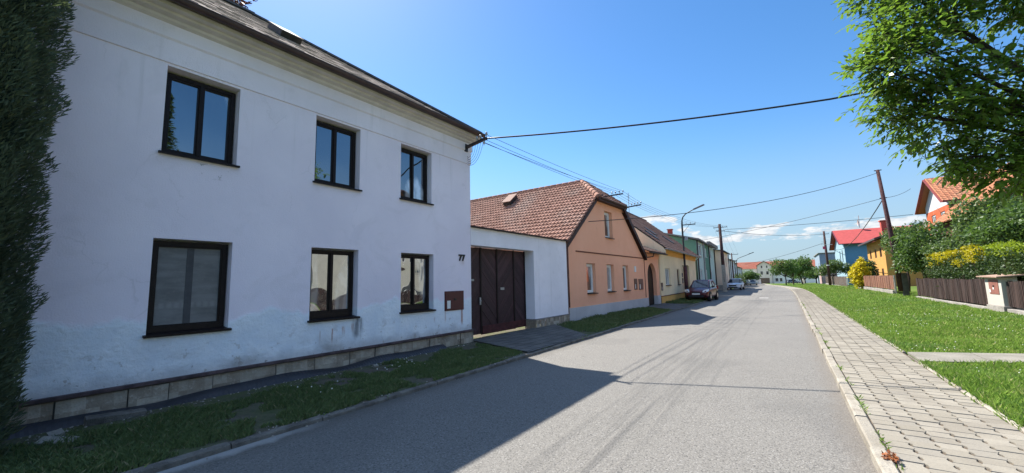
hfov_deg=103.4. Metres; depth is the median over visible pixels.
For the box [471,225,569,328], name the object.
gate wall
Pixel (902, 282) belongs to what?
utility pole
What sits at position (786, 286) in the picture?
pavement
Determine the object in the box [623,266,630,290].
window
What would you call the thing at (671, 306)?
entrance paving
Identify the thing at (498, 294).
driveway gate
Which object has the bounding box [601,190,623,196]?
wire bracket
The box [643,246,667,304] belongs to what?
arched gateway
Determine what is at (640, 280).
door
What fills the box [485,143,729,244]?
wire
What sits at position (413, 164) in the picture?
window
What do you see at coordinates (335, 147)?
window
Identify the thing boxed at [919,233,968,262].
garden tree
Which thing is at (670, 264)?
yellow house
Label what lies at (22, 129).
thuja
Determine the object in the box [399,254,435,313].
window
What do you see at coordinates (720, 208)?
wire
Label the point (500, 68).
sky
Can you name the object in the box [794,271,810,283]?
background tree
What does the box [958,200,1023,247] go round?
garden tree
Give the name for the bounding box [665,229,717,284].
green house
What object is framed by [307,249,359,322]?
window
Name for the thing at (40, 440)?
broken slab
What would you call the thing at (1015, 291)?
garden fence
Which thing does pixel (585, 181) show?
wire
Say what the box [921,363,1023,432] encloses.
pavement edging
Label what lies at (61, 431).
broken slab
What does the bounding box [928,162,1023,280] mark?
brown house
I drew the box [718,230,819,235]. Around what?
wire
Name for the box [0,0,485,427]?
white house
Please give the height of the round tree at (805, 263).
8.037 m
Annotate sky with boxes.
[238,0,1023,262]
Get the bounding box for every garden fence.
[825,276,847,285]
[858,275,896,293]
[916,278,987,308]
[1006,281,1023,314]
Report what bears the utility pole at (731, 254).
on the ground
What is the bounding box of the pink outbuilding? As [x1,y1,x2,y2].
[819,272,836,283]
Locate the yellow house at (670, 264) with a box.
[627,194,701,302]
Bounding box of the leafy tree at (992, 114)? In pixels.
[830,0,1023,211]
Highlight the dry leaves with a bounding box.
[881,449,900,462]
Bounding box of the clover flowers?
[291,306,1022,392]
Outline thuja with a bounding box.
[0,0,80,455]
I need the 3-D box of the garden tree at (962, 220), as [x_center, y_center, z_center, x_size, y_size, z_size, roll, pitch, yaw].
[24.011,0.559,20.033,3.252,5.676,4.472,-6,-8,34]
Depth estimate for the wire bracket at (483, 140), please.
11.34 m
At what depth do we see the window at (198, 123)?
6.57 m
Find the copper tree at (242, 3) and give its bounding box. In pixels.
[231,0,257,8]
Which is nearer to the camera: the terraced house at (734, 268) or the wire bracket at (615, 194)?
the wire bracket at (615, 194)
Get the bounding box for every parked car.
[685,280,718,300]
[727,278,744,289]
[787,279,800,283]
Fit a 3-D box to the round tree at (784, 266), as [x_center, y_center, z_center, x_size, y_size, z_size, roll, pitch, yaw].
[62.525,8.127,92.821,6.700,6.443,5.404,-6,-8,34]
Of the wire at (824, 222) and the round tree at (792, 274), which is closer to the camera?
the wire at (824, 222)
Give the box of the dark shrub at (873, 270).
[863,259,879,287]
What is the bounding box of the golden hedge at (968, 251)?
[924,243,986,305]
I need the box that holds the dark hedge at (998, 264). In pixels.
[920,241,1023,304]
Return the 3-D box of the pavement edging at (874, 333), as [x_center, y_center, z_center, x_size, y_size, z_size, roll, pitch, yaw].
[22.583,4.542,29.878,0.297,0.154,52.686,-6,-8,33]
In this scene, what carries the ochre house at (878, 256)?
on the ground
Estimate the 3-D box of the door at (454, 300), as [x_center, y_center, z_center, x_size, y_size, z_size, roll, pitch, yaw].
[-1.522,1.714,10.815,0.024,0.470,0.680,-6,-8,35]
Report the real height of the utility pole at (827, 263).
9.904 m
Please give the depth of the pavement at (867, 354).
4.62 m
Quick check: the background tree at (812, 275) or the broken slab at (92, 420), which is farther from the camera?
the background tree at (812, 275)
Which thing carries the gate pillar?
on the ground
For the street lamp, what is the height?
7.625 m
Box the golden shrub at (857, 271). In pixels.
[847,256,871,288]
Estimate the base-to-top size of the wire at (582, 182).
2.243 m
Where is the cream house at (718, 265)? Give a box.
[713,249,730,288]
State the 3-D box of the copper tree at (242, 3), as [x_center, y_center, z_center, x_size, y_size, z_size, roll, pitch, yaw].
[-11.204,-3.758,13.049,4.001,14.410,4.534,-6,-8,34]
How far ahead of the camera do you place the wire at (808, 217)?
34.43 m
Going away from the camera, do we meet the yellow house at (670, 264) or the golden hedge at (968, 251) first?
the golden hedge at (968, 251)
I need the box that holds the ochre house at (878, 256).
[858,220,930,285]
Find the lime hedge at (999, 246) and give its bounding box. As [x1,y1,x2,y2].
[978,240,1023,280]
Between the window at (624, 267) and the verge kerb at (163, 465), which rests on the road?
the verge kerb at (163, 465)
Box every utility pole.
[715,224,726,291]
[729,253,736,278]
[820,231,832,284]
[874,170,909,295]
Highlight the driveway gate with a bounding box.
[471,247,525,334]
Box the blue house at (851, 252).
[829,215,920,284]
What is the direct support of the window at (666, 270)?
in the yellow house at (670, 264)
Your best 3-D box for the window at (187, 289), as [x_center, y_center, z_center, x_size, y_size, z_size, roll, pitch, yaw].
[-4.952,0.784,6.234,0.270,1.400,1.080,-6,-8,35]
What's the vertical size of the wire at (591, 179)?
2.233 m
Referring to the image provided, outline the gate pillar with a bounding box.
[976,274,1023,311]
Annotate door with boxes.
[446,291,463,309]
[639,279,643,288]
[648,265,653,304]
[761,278,769,283]
[988,279,999,293]
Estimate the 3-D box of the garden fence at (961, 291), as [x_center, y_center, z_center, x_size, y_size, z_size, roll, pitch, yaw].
[22.455,2.953,20.931,0.240,1.591,11.150,-6,-8,34]
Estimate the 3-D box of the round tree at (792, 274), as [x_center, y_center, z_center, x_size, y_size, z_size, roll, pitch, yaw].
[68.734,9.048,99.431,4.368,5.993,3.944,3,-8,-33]
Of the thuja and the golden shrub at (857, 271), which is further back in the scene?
the golden shrub at (857, 271)
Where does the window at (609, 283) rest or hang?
in the orange house at (607, 263)
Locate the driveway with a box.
[474,324,586,351]
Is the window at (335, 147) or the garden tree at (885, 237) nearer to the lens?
the window at (335, 147)
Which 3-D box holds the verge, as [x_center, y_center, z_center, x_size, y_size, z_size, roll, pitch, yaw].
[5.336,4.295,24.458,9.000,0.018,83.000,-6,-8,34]
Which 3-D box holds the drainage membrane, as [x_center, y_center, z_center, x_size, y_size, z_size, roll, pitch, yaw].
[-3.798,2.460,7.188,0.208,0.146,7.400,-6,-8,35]
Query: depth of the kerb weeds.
5.17 m
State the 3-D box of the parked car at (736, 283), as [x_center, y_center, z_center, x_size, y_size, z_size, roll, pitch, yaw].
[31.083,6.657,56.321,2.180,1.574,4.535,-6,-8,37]
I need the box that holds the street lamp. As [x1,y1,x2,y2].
[681,204,703,292]
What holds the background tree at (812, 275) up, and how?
on the ground
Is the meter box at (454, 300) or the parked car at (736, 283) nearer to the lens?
the meter box at (454, 300)
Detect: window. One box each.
[142,240,231,338]
[158,72,239,167]
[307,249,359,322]
[313,120,361,191]
[399,148,433,205]
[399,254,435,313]
[586,264,598,293]
[604,212,613,238]
[607,265,616,292]
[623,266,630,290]
[665,269,671,285]
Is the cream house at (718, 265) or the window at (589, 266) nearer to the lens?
the window at (589, 266)
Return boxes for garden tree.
[878,225,914,291]
[887,219,951,277]
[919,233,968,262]
[944,194,1022,248]
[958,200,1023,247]
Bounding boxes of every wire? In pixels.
[477,139,717,236]
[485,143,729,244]
[486,57,1021,138]
[487,140,726,247]
[488,135,736,250]
[588,173,875,221]
[705,189,909,239]
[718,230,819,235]
[725,214,912,229]
[834,200,881,249]
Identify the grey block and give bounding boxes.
[813,239,835,282]
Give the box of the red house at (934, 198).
[915,172,989,234]
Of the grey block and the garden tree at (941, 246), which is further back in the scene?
the grey block
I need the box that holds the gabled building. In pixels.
[737,260,815,283]
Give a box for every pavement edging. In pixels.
[801,288,906,354]
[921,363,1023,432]
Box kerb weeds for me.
[124,295,1023,471]
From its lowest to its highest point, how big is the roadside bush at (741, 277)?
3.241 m
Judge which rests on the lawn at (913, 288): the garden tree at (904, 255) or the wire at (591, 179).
the garden tree at (904, 255)
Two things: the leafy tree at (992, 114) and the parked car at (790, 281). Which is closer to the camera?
the leafy tree at (992, 114)
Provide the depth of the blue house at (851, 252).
73.65 m
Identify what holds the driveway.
on the verge
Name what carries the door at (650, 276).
in the arched gateway
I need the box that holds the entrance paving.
[647,303,687,309]
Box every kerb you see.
[122,290,722,472]
[789,288,899,472]
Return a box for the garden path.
[907,352,1023,363]
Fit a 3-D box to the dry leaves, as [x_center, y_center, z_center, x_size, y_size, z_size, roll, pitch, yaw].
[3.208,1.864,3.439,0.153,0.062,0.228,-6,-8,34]
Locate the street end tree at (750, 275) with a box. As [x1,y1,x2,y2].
[742,269,760,280]
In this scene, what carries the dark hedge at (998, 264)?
on the ground
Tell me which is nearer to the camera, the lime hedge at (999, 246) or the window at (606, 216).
the lime hedge at (999, 246)
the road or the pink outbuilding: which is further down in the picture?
the road
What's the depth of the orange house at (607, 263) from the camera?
20.25 m
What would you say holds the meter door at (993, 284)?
in the gate pillar
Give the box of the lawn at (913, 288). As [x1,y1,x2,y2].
[771,283,1023,418]
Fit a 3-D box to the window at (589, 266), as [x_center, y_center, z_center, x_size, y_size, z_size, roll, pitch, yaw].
[3.545,1.919,18.341,0.310,1.355,0.980,-6,-8,36]
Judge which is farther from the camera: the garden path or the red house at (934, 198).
the red house at (934, 198)
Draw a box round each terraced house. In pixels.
[728,259,735,278]
[737,266,742,276]
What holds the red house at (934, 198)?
on the ground
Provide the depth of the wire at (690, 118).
9.52 m
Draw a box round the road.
[157,284,877,472]
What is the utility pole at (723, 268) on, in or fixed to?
on the ground
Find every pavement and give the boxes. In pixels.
[766,284,800,288]
[792,289,1023,472]
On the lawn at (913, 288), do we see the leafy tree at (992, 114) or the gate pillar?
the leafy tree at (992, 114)
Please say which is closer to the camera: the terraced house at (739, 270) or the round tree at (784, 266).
the round tree at (784, 266)
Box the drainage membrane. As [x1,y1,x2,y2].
[0,344,446,440]
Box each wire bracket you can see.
[464,132,487,165]
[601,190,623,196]
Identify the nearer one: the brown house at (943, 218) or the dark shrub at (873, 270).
the brown house at (943, 218)
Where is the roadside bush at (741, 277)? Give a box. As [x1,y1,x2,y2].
[734,273,746,284]
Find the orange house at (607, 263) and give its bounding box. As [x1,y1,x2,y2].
[470,179,648,320]
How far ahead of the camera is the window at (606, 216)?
20.75 m
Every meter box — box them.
[444,291,463,310]
[634,279,637,289]
[638,279,643,289]
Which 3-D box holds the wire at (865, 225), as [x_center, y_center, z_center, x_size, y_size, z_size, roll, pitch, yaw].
[47.675,0.620,57.521,0.063,1.460,69.696,-6,-8,36]
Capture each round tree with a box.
[768,259,800,284]
[786,262,801,283]
[789,254,813,283]
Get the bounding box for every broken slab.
[33,436,79,444]
[47,428,64,435]
[83,408,146,425]
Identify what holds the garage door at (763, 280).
in the gabled building
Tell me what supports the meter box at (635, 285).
attached to the orange house at (607, 263)
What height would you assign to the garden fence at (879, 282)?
1.781 m
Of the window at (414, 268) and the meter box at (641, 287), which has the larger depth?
the meter box at (641, 287)
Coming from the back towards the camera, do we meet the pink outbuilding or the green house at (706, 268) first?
the pink outbuilding
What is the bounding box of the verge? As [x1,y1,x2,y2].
[0,299,694,472]
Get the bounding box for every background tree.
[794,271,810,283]
[804,266,818,282]
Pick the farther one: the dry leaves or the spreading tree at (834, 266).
the spreading tree at (834, 266)
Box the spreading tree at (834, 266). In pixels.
[813,259,851,284]
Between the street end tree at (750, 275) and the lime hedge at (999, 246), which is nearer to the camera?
the lime hedge at (999, 246)
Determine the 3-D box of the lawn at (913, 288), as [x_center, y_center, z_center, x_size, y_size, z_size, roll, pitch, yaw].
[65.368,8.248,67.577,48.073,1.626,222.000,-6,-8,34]

